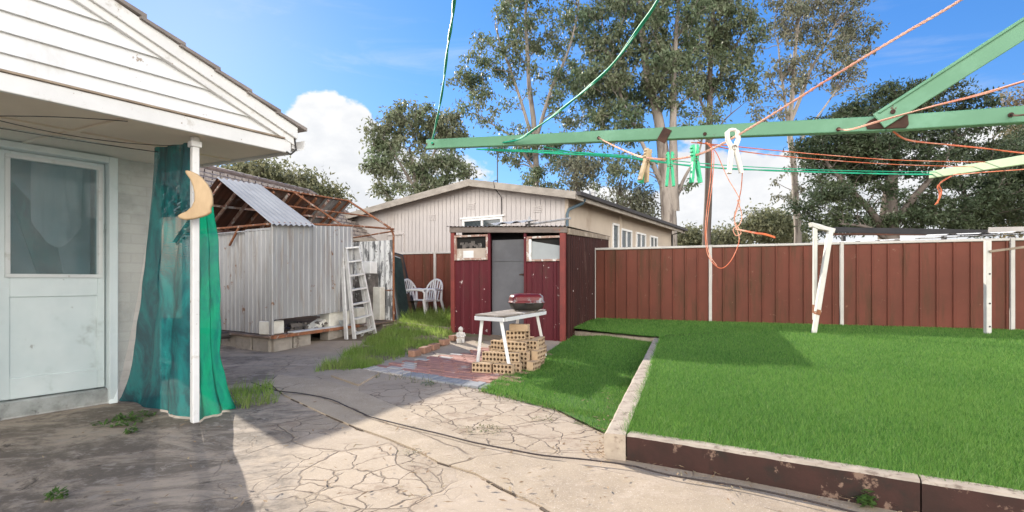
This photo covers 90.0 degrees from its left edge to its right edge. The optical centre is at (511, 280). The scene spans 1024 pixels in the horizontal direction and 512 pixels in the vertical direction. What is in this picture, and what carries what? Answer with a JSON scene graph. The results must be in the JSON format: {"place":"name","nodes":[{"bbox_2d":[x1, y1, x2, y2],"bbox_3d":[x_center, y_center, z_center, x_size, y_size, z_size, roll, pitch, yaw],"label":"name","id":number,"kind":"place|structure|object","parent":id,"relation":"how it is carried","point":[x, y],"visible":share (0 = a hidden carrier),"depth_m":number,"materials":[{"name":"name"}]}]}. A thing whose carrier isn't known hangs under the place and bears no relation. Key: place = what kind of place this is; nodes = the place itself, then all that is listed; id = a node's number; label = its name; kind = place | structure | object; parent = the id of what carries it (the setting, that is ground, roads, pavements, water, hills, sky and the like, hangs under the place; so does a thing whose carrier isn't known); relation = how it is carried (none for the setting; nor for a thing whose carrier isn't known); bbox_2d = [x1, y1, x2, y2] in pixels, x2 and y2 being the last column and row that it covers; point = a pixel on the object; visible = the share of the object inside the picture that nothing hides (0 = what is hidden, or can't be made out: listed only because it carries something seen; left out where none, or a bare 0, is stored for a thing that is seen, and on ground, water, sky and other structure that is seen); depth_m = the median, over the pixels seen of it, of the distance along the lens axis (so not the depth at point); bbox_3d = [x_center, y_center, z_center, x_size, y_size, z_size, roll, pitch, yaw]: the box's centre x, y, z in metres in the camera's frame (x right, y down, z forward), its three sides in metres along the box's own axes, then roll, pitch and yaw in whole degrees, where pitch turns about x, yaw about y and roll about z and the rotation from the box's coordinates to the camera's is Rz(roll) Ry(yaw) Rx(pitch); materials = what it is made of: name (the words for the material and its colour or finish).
{"place":"outdoors","nodes":[
{"label":"outdoors","id":0,"kind":"place"},
{"bbox_2d":[259,320,283,334],"bbox_3d":[-3.613,0.705,7.696,0.200,0.200,0.300,0,0,20],"label":"foam block","id":1,"kind":"object","parent":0,"point":[264,327],"depth_m":7.59,"materials":[{"name":"plastic"}]},
{"bbox_2d":[328,325,446,367],"bbox_3d":[-1.694,0.953,8.592,1.457,0.230,5.518,0,0,0],"label":"soil strip","id":2,"kind":"object","parent":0,"point":[428,336],"visible":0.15,"depth_m":7.79,"materials":[{"name":"soil"}]},
{"bbox_2d":[314,314,453,371],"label":"grass","id":3,"kind":"structure","parent":2,"relation":"on","point":[378,340],"depth_m":7.88,"materials":[{"name":"plant"}]},
{"bbox_2d":[395,257,409,316],"bbox_3d":[-2.388,0.172,11.000,0.269,1.418,0.736,0,0,-32],"label":"leaning board","id":4,"kind":"object","parent":2,"relation":"on","point":[401,292],"visible":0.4,"depth_m":10.99,"materials":[{"name":"wood"}]},
{"bbox_2d":[400,303,450,325],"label":"back grass","id":5,"kind":"structure","parent":0,"point":[431,314],"depth_m":10.46,"materials":[{"name":"plant"}]},
{"bbox_2d":[0,340,897,511],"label":"concrete yard","id":6,"kind":"structure","parent":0,"point":[163,446],"depth_m":3.06,"materials":[{"name":"concrete"}]},
{"bbox_2d":[43,486,68,500],"bbox_3d":[-2.196,1.024,2.470,0.113,0.060,0.087,0,0,0],"label":"weed","id":7,"kind":"object","parent":6,"relation":"on","point":[52,492],"visible":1,"depth_m":2.47,"materials":[{"name":"green plant"}]},
{"bbox_2d":[91,415,144,426],"bbox_3d":[-2.884,1.032,3.750,0.352,0.066,0.270,0,0,0],"label":"weed","id":8,"kind":"object","parent":6,"relation":"on","point":[121,420],"visible":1,"depth_m":3.73,"materials":[{"name":"green plant"}]},
{"bbox_2d":[122,426,138,433],"bbox_3d":[-2.610,1.032,3.522,0.103,0.056,0.085,0,0,-17],"label":"weed","id":9,"kind":"object","parent":6,"relation":"on","point":[126,431],"visible":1,"depth_m":3.51,"materials":[{"name":"green plant"}]},
{"bbox_2d":[114,410,156,420],"bbox_3d":[-2.891,1.025,3.925,0.317,0.061,0.231,0,0,0],"label":"weed","id":10,"kind":"object","parent":6,"relation":"on","point":[130,414],"visible":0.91,"depth_m":3.92,"materials":[{"name":"green plant"}]},
{"bbox_2d":[0,0,306,422],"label":"weatherboard house","id":11,"kind":"structure","parent":6,"relation":"on","point":[74,221],"depth_m":3.95,"materials":[{"name":"paint"}]},
{"bbox_2d":[0,149,104,400],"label":"door","id":12,"kind":"structure","parent":11,"relation":"in","point":[52,308],"depth_m":4.13,"materials":[{"name":"blue paint"}]},
{"bbox_2d":[0,116,176,151],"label":"eave cable","id":13,"kind":"object","parent":11,"relation":"attached to","point":[76,136],"visible":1,"depth_m":3.30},
{"bbox_2d":[119,143,189,416],"bbox_3d":[-2.887,0.009,4.093,1.204,2.058,0.131,0,0,32],"label":"shade mesh","id":14,"kind":"object","parent":11,"relation":"attached to","point":[159,377],"visible":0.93,"depth_m":3.96,"materials":[{"name":"fabric"}]},
{"bbox_2d":[178,170,212,219],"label":"crescent moon","id":15,"kind":"object","parent":11,"relation":"attached to","point":[202,205],"visible":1,"depth_m":3.67,"materials":[{"name":"brown wood"}]},
{"bbox_2d":[200,207,235,419],"bbox_3d":[-2.303,0.195,3.986,0.089,1.690,0.383,0,0,11],"label":"shade mesh","id":16,"kind":"object","parent":11,"relation":"hanging from","point":[215,397],"visible":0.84,"depth_m":3.93,"materials":[{"name":"fabric"}]},
{"bbox_2d":[228,374,281,408],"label":"porch edge grass","id":17,"kind":"structure","parent":6,"relation":"on","point":[247,395],"depth_m":4.54,"materials":[{"name":"plant"}]},
{"bbox_2d":[408,349,420,356],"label":"edging brick","id":18,"kind":"object","parent":6,"relation":"on","point":[414,352],"visible":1,"depth_m":7.03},
{"bbox_2d":[419,346,430,353],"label":"edging brick","id":19,"kind":"object","parent":6,"relation":"on","point":[425,349],"visible":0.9,"depth_m":7.35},
{"bbox_2d":[428,343,439,350],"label":"edging brick","id":20,"kind":"object","parent":6,"relation":"on","point":[435,346],"visible":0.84,"depth_m":7.64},
{"bbox_2d":[439,339,449,345],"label":"edging brick","id":21,"kind":"object","parent":6,"relation":"on","point":[443,342],"visible":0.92,"depth_m":7.98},
{"bbox_2d":[16,376,901,511],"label":"leaf litter","id":22,"kind":"object","parent":6,"relation":"on","point":[509,488],"visible":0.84,"depth_m":2.76,"materials":[{"name":"plant"}]},
{"bbox_2d":[456,327,465,342],"bbox_3d":[-0.829,0.881,8.270,0.162,0.267,0.157,0,0,0],"label":"garden statue","id":23,"kind":"object","parent":6,"relation":"on","point":[460,335],"visible":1,"depth_m":8.25,"materials":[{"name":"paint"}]},
{"bbox_2d":[458,423,502,433],"bbox_3d":[-0.218,1.037,3.593,0.322,0.033,0.224,0,0,0],"label":"weed","id":24,"kind":"object","parent":6,"relation":"on","point":[480,424],"visible":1,"depth_m":3.60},
{"bbox_2d":[375,372,605,419],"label":"crack grass","id":25,"kind":"structure","parent":6,"relation":"on","point":[482,391],"depth_m":4.76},
{"bbox_2d":[251,382,855,511],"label":"ground cable","id":26,"kind":"object","parent":6,"relation":"on","point":[798,498],"visible":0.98,"depth_m":2.90,"materials":[{"name":"rubber"}]},
{"bbox_2d":[575,331,653,341],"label":"concrete kerb","id":27,"kind":"structure","parent":6,"relation":"on","point":[585,333],"depth_m":8.24,"materials":[{"name":"red paint"}]},
{"bbox_2d":[604,338,658,460],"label":"concrete kerb","id":28,"kind":"structure","parent":6,"relation":"on","point":[615,442],"depth_m":3.35,"materials":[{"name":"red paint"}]},
{"bbox_2d":[627,431,919,511],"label":"concrete kerb","id":29,"kind":"structure","parent":6,"relation":"on","point":[899,491],"depth_m":2.59,"materials":[{"name":"red paint"}]},
{"bbox_2d":[854,489,878,507],"bbox_3d":[1.652,1.015,2.383,0.104,0.083,0.093,0,0,18],"label":"weed","id":30,"kind":"object","parent":6,"relation":"on","point":[864,498],"visible":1,"depth_m":2.38,"materials":[{"name":"green plant"}]},
{"bbox_2d":[919,474,1023,511],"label":"concrete kerb","id":31,"kind":"structure","parent":6,"relation":"on","point":[942,495],"depth_m":2.23,"materials":[{"name":"red paint"}]},
{"bbox_2d":[363,346,551,389],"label":"brick paving","id":32,"kind":"structure","parent":0,"point":[454,369],"depth_m":5.87,"materials":[{"name":"brick"}]},
{"bbox_2d":[472,362,492,372],"bbox_3d":[-0.333,0.983,5.780,0.225,0.106,0.078,0,0,19],"label":"cored brick","id":33,"kind":"object","parent":32,"relation":"on","point":[482,367],"visible":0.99,"depth_m":5.75,"materials":[{"name":"brick"}]},
{"bbox_2d":[493,363,513,373],"bbox_3d":[-0.092,0.983,5.702,0.225,0.106,0.078,0,0,23],"label":"cored brick","id":34,"kind":"object","parent":32,"relation":"on","point":[501,368],"visible":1,"depth_m":5.67,"materials":[{"name":"brick"}]},
{"bbox_2d":[474,309,546,363],"bbox_3d":[0.017,0.723,6.451,0.556,0.660,1.549,0,0,19],"label":"trestle table","id":35,"kind":"object","parent":32,"relation":"on","point":[516,315],"visible":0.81,"depth_m":5.97,"materials":[{"name":"white paint"}]},
{"bbox_2d":[508,293,544,310],"bbox_3d":[0.189,0.282,6.585,0.444,0.227,0.341,0,0,-14],"label":"kettle barbecue","id":36,"kind":"object","parent":35,"relation":"on","point":[525,301],"visible":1,"depth_m":6.47,"materials":[{"name":"red metal"}]},
{"bbox_2d":[501,362,521,372],"bbox_3d":[-0.009,0.983,5.809,0.225,0.106,0.078,2,-1,16],"label":"cored brick","id":37,"kind":"object","parent":32,"relation":"on","point":[517,366],"visible":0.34,"depth_m":5.77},
{"bbox_2d":[499,352,519,361],"bbox_3d":[-0.024,0.875,5.831,0.225,0.106,0.078,-1,-1,12],"label":"cored brick","id":38,"kind":"object","parent":37,"relation":"on","point":[514,356],"visible":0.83,"depth_m":5.81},
{"bbox_2d":[520,360,529,369],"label":"cored brick","id":39,"kind":"object","parent":32,"relation":"on","point":[524,365],"visible":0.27,"depth_m":5.93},
{"bbox_2d":[510,351,529,360],"bbox_3d":[0.091,0.875,5.982,0.225,0.106,0.078,1,2,25],"label":"cored brick","id":40,"kind":"object","parent":39,"relation":"on","point":[524,355],"visible":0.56,"depth_m":5.93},
{"bbox_2d":[507,341,526,350],"bbox_3d":[0.059,0.768,5.991,0.225,0.106,0.078,2,1,10],"label":"cored brick","id":41,"kind":"object","parent":40,"relation":"on","point":[516,345],"visible":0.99,"depth_m":5.96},
{"bbox_2d":[270,375,777,511],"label":"path","id":42,"kind":"structure","parent":0,"point":[569,485],"depth_m":2.84,"materials":[{"name":"concrete"}]},
{"bbox_2d":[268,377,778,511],"bbox_3d":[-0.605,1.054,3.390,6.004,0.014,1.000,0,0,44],"label":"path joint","id":43,"kind":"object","parent":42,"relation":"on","point":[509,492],"visible":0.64,"depth_m":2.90,"materials":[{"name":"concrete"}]},
{"bbox_2d":[311,314,753,424],"bbox_3d":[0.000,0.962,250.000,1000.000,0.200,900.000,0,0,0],"label":"ground","id":44,"kind":"structure","parent":0,"point":[468,337],"depth_m":8.82,"materials":[{"name":"plant"}]},
{"bbox_2d":[216,156,300,183],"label":"distant tree","id":45,"kind":"object","parent":44,"relation":"on","point":[259,168],"visible":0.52,"depth_m":40.76,"materials":[{"name":"green plant"}]},
{"bbox_2d":[162,166,377,250],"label":"tiled house","id":46,"kind":"structure","parent":44,"relation":"on","point":[209,175],"depth_m":16.01,"materials":[{"name":"grey tile"}]},
{"bbox_2d":[176,177,396,351],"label":"corrugated shed","id":47,"kind":"structure","parent":44,"relation":"on","point":[281,254],"depth_m":8.15,"materials":[{"name":"metal"}]},
{"bbox_2d":[284,321,327,330],"bbox_3d":[-3.333,0.740,8.473,0.422,0.168,1.010,0,0,22],"label":"rubble","id":48,"kind":"object","parent":47,"relation":"on","point":[294,325],"visible":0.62,"depth_m":8.15,"materials":[{"name":"stone"}]},
{"bbox_2d":[304,318,325,328],"bbox_3d":[-3.255,0.750,8.482,0.168,0.219,0.429,0,0,10],"label":"foam block","id":49,"kind":"object","parent":47,"relation":"on","point":[313,324],"depth_m":8.47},
{"bbox_2d":[288,324,350,332],"bbox_3d":[-3.112,0.790,8.380,0.130,0.030,1.350,0,0,21],"label":"plank","id":50,"kind":"object","parent":47,"relation":"on","point":[303,330],"visible":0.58,"depth_m":8.12,"materials":[{"name":"wood"}]},
{"bbox_2d":[320,310,348,326],"bbox_3d":[-3.077,0.665,8.900,0.220,0.270,0.500,0,0,23],"label":"foam block","id":51,"kind":"object","parent":47,"relation":"on","point":[333,318],"depth_m":8.71,"materials":[{"name":"plastic"}]},
{"bbox_2d":[349,307,365,323],"bbox_3d":[-2.840,0.645,9.402,0.200,0.300,0.260,0,0,17],"label":"foam block","id":52,"kind":"object","parent":47,"relation":"on","point":[359,311],"depth_m":9.30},
{"bbox_2d":[355,274,377,310],"bbox_3d":[-2.917,0.330,10.259,0.360,0.920,0.300,0,0,23],"label":"storage box","id":53,"kind":"object","parent":47,"relation":"on","point":[372,280],"visible":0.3,"depth_m":10.15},
{"bbox_2d":[363,261,376,273],"bbox_3d":[-2.880,-0.252,10.237,0.300,0.240,0.220,0,0,23],"label":"storage box","id":54,"kind":"object","parent":53,"relation":"on","point":[370,267],"visible":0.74,"depth_m":10.12,"materials":[{"name":"white plastic"}]},
{"bbox_2d":[373,287,384,319],"bbox_3d":[-2.696,0.460,10.230,0.280,0.660,0.160,0,0,23],"label":"storage box","id":55,"kind":"object","parent":47,"relation":"on","point":[378,303],"visible":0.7,"depth_m":10.14,"materials":[{"name":"plastic"}]},
{"bbox_2d":[260,156,340,196],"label":"distant tree","id":56,"kind":"object","parent":44,"relation":"on","point":[294,179],"visible":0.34,"depth_m":43.01,"materials":[{"name":"green plant"}]},
{"bbox_2d":[298,177,367,209],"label":"distant tree","id":57,"kind":"object","parent":44,"relation":"on","point":[331,192],"visible":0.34,"depth_m":43.48,"materials":[{"name":"green plant"}]},
{"bbox_2d":[331,368,378,385],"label":"footpath slab","id":58,"kind":"structure","parent":44,"relation":"on","point":[358,377],"depth_m":5.53,"materials":[{"name":"concrete"}]},
{"bbox_2d":[341,246,376,338],"bbox_3d":[-2.732,0.201,8.886,0.478,1.612,0.594,0,0,31],"label":"step ladder","id":59,"kind":"object","parent":44,"relation":"on","point":[366,303],"visible":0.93,"depth_m":8.85,"materials":[{"name":"metal"}]},
{"bbox_2d":[395,256,399,318],"bbox_3d":[-2.462,0.155,11.120,0.254,1.457,0.728,0,0,-27],"label":"leaning board","id":60,"kind":"object","parent":44,"relation":"on","point":[397,308],"visible":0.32,"depth_m":10.87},
{"bbox_2d":[395,254,411,312],"bbox_3d":[-2.384,0.138,11.240,0.278,1.479,0.751,0,0,-37],"label":"leaning board","id":61,"kind":"object","parent":44,"relation":"on","point":[407,293],"visible":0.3,"depth_m":11.34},
{"bbox_2d":[395,253,415,313],"bbox_3d":[-2.361,0.120,11.360,0.287,1.507,0.775,0,0,-42],"label":"leaning board","id":62,"kind":"object","parent":44,"relation":"on","point":[412,303],"visible":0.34,"depth_m":11.40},
{"bbox_2d":[355,94,486,201],"bbox_3d":[-5.523,-5.010,31.972,7.956,12.602,5.338,0,0,0],"label":"gum tree","id":63,"kind":"object","parent":44,"relation":"on","point":[446,162],"visible":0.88,"depth_m":31.07,"materials":[{"name":"green plant"}]},
{"bbox_2d":[404,279,437,313],"bbox_3d":[-2.052,0.407,11.307,0.678,0.898,0.596,0,0,20],"label":"plastic chair","id":64,"kind":"object","parent":44,"relation":"on","point":[415,297],"visible":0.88,"depth_m":11.42,"materials":[{"name":"plastic"}]},
{"bbox_2d":[413,279,444,311],"bbox_3d":[-1.942,0.407,11.766,0.596,0.898,0.678,0,0,35],"label":"plastic chair","id":65,"kind":"object","parent":44,"relation":"on","point":[431,291],"visible":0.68,"depth_m":11.86,"materials":[{"name":"plastic"}]},
{"bbox_2d":[339,151,687,252],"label":"fibro house","id":66,"kind":"structure","parent":44,"relation":"on","point":[420,222],"depth_m":16.19,"materials":[{"name":"beige"}]},
{"bbox_2d":[460,214,504,225],"bbox_3d":[-0.909,-1.418,15.467,1.411,1.035,0.920,0,0,0],"label":"window","id":67,"kind":"structure","parent":66,"relation":"in","point":[479,220],"depth_m":15.44,"materials":[{"name":"white glass"}]},
{"bbox_2d":[612,223,619,247],"bbox_3d":[3.471,-1.200,17.116,0.372,1.400,0.530,0,0,0],"label":"window","id":68,"kind":"structure","parent":66,"relation":"in","point":[615,227],"depth_m":17.14,"materials":[{"name":"white glass"}]},
{"bbox_2d":[621,228,631,246],"bbox_3d":[4.028,-1.145,18.006,0.658,1.290,0.988,0,0,0],"label":"window","id":69,"kind":"structure","parent":66,"relation":"in","point":[626,235],"depth_m":17.97,"materials":[{"name":"white glass"}]},
{"bbox_2d":[636,232,645,246],"bbox_3d":[4.888,-1.145,19.380,0.658,1.290,0.988,0,0,0],"label":"window","id":70,"kind":"structure","parent":66,"relation":"in","point":[640,237],"depth_m":19.35,"materials":[{"name":"white glass"}]},
{"bbox_2d":[650,235,657,246],"bbox_3d":[5.759,-1.145,20.771,0.595,1.290,0.886,0,0,0],"label":"window","id":71,"kind":"structure","parent":66,"relation":"in","point":[653,239],"depth_m":20.75,"materials":[{"name":"white glass"}]},
{"bbox_2d":[447,217,609,341],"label":"maroon shed","id":72,"kind":"structure","parent":44,"relation":"on","point":[493,268],"depth_m":8.91,"materials":[{"name":"paint"}]},
{"bbox_2d":[454,234,487,260],"bbox_3d":[-0.721,-0.580,9.078,0.673,0.447,0.063,0,0,25],"label":"window","id":73,"kind":"structure","parent":72,"relation":"in","point":[466,247],"depth_m":9.08,"materials":[{"name":"white wood"}]},
{"bbox_2d":[492,239,523,335],"bbox_3d":[-0.062,0.154,8.852,0.645,1.712,0.072,0,0,25],"label":"door","id":74,"kind":"structure","parent":72,"relation":"in","point":[507,255],"depth_m":8.88,"materials":[{"name":"metal"}]},
{"bbox_2d":[526,235,559,261],"bbox_3d":[0.540,-0.526,8.502,0.630,0.419,0.063,0,0,25],"label":"window","id":75,"kind":"structure","parent":72,"relation":"in","point":[538,248],"depth_m":8.52,"materials":[{"name":"white glass"}]},
{"bbox_2d":[440,0,627,191],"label":"gum tree","id":76,"kind":"object","parent":44,"relation":"on","point":[470,79],"visible":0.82,"depth_m":33.76,"materials":[{"name":"green plant"}]},
{"bbox_2d":[542,144,688,226],"bbox_3d":[6.043,-3.259,29.874,8.429,9.678,5.011,0,0,0],"label":"gum tree","id":77,"kind":"object","parent":44,"relation":"on","point":[582,168],"visible":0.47,"depth_m":29.36,"materials":[{"name":"green plant"}]},
{"bbox_2d":[566,0,732,245],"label":"gum tree","id":78,"kind":"object","parent":44,"relation":"on","point":[667,60],"visible":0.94,"depth_m":27.41,"materials":[{"name":"green plant"}]},
{"bbox_2d":[677,221,730,245],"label":"distant tree","id":79,"kind":"object","parent":44,"relation":"on","point":[691,236],"visible":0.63,"depth_m":53.56,"materials":[{"name":"green plant"}]},
{"bbox_2d":[395,237,1023,329],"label":"metal fence","id":80,"kind":"object","parent":44,"relation":"on","point":[925,283],"visible":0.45,"depth_m":9.56,"materials":[{"name":"metal"}]},
{"bbox_2d":[670,0,773,244],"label":"gum tree","id":81,"kind":"object","parent":44,"relation":"on","point":[721,40],"visible":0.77,"depth_m":29.51,"materials":[{"name":"green plant"}]},
{"bbox_2d":[425,0,1023,268],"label":"rotary clothesline","id":82,"kind":"object","parent":44,"relation":"on","point":[894,116],"visible":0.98,"depth_m":1.51,"materials":[{"name":"green paint"}]},
{"bbox_2d":[598,0,961,159],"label":"peg rope","id":83,"kind":"object","parent":82,"relation":"attached to","point":[855,62],"visible":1,"depth_m":0.82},
{"bbox_2d":[637,148,651,183],"bbox_3d":[0.285,-0.247,1.105,0.026,0.072,0.026,14,-6,-28],"label":"clothes peg","id":84,"kind":"object","parent":83,"relation":"hanging from","point":[643,177],"visible":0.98,"depth_m":1.10,"materials":[{"name":"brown wood"}]},
{"bbox_2d":[665,151,674,186],"bbox_3d":[0.336,-0.236,1.089,0.020,0.073,0.011,0,0,11],"label":"clothes peg","id":85,"kind":"object","parent":83,"relation":"hanging from","point":[669,162],"visible":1,"depth_m":1.09,"materials":[{"name":"green plastic"}]},
{"bbox_2d":[689,144,702,182],"bbox_3d":[0.358,-0.227,1.000,0.024,0.074,0.011,-2,0,-11],"label":"clothes peg","id":86,"kind":"object","parent":83,"relation":"hanging from","point":[694,150],"visible":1,"depth_m":1.00,"materials":[{"name":"green plastic"}]},
{"bbox_2d":[725,128,743,173],"bbox_3d":[0.403,-0.234,0.925,0.036,0.084,0.012,0,0,-6],"label":"clothes peg","id":87,"kind":"object","parent":83,"relation":"hanging from","point":[733,151],"visible":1,"depth_m":0.92,"materials":[{"name":"plastic"}]},
{"bbox_2d":[711,221,755,244],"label":"distant tree","id":88,"kind":"object","parent":44,"relation":"on","point":[728,231],"visible":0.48,"depth_m":58.68,"materials":[{"name":"green plant"}]},
{"bbox_2d":[721,198,812,243],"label":"distant tree","id":89,"kind":"object","parent":44,"relation":"on","point":[777,225],"visible":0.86,"depth_m":50.78,"materials":[{"name":"green plant"}]},
{"bbox_2d":[772,232,820,242],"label":"distant tree","id":90,"kind":"object","parent":44,"relation":"on","point":[805,238],"visible":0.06,"depth_m":58.51,"materials":[{"name":"green plant"}]},
{"bbox_2d":[745,0,889,242],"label":"gum tree","id":91,"kind":"object","parent":44,"relation":"on","point":[848,35],"visible":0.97,"depth_m":30.83,"materials":[{"name":"green plant"}]},
{"bbox_2d":[780,72,1023,240],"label":"evergreen tree","id":92,"kind":"object","parent":44,"relation":"on","point":[998,191],"visible":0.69,"depth_m":23.13,"materials":[{"name":"green plant"}]},
{"bbox_2d":[834,227,1023,241],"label":"carport","id":93,"kind":"object","parent":44,"relation":"on","point":[990,231],"visible":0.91,"depth_m":11.42,"materials":[{"name":"metal"}]},
{"bbox_2d":[950,124,1023,238],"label":"evergreen tree","id":94,"kind":"object","parent":44,"relation":"on","point":[1015,142],"visible":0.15,"depth_m":27.07,"materials":[{"name":"green plant"}]},
{"bbox_2d":[984,73,1023,238],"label":"evergreen tree","id":95,"kind":"object","parent":44,"relation":"on","point":[1018,102],"visible":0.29,"depth_m":34.78,"materials":[{"name":"green plant"}]},
{"bbox_2d":[530,337,542,346],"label":"cored brick","id":96,"kind":"object","parent":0,"point":[540,339],"visible":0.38,"depth_m":6.29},
{"bbox_2d":[478,334,650,432],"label":"lawn","id":97,"kind":"structure","parent":0,"point":[586,405],"depth_m":5.17,"materials":[{"name":"plant"}]},
{"bbox_2d":[527,360,540,370],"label":"cored brick","id":98,"kind":"object","parent":97,"relation":"on","point":[533,365],"visible":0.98,"depth_m":5.85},
{"bbox_2d":[531,348,545,359],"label":"cored brick","id":99,"kind":"object","parent":98,"relation":"on","point":[539,354],"visible":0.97,"depth_m":6.01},
{"bbox_2d":[125,0,1023,243],"label":"sky","id":100,"kind":"structure","parent":0,"point":[328,66],"materials":[{"name":"blue"}]},
{"bbox_2d":[574,317,1023,493],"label":"lawn","id":101,"kind":"structure","parent":0,"point":[778,345],"depth_m":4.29,"materials":[{"name":"plant"}]},
{"bbox_2d":[808,222,834,332],"bbox_3d":[4.836,-0.037,8.012,0.420,1.748,0.274,0,0,0],"label":"steel bracket frame","id":102,"kind":"object","parent":101,"relation":"on","point":[817,296],"visible":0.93,"depth_m":7.95,"materials":[{"name":"metal"}]},
{"bbox_2d":[983,241,1023,333],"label":"drilled steel post","id":103,"kind":"object","parent":101,"relation":"on","point":[987,286],"visible":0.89,"depth_m":7.77,"materials":[{"name":"metal"}]},
{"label":"cored brick","id":104,"kind":"object","parent":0,"visible":0},
{"bbox_2d":[482,351,500,361],"bbox_3d":[-0.227,0.875,5.892,0.225,0.106,0.078,-1,-2,22],"label":"cored brick","id":105,"kind":"object","parent":104,"relation":"on","point":[492,356],"visible":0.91,"depth_m":5.87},
{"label":"cored brick","id":106,"kind":"object","parent":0,"visible":0},
{"bbox_2d":[491,340,504,350],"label":"cored brick","id":107,"kind":"object","parent":106,"relation":"on","point":[497,344],"visible":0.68,"depth_m":6.05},
{"label":"cored brick","id":108,"kind":"object","parent":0,"visible":0},
{"bbox_2d":[519,339,538,349],"bbox_3d":[0.207,0.768,6.121,0.225,0.106,0.078,0,1,27],"label":"cored brick","id":109,"kind":"object","parent":108,"relation":"on","point":[532,344],"visible":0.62,"depth_m":6.08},
{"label":"cored brick","id":110,"kind":"object","parent":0,"visible":0},
{"bbox_2d":[506,330,524,339],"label":"cored brick","id":111,"kind":"object","parent":110,"relation":"on","point":[515,335],"visible":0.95,"depth_m":6.15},
{"bbox_2d":[509,324,529,330],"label":"cored brick","id":112,"kind":"object","parent":111,"relation":"on","point":[519,327],"visible":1,"depth_m":6.12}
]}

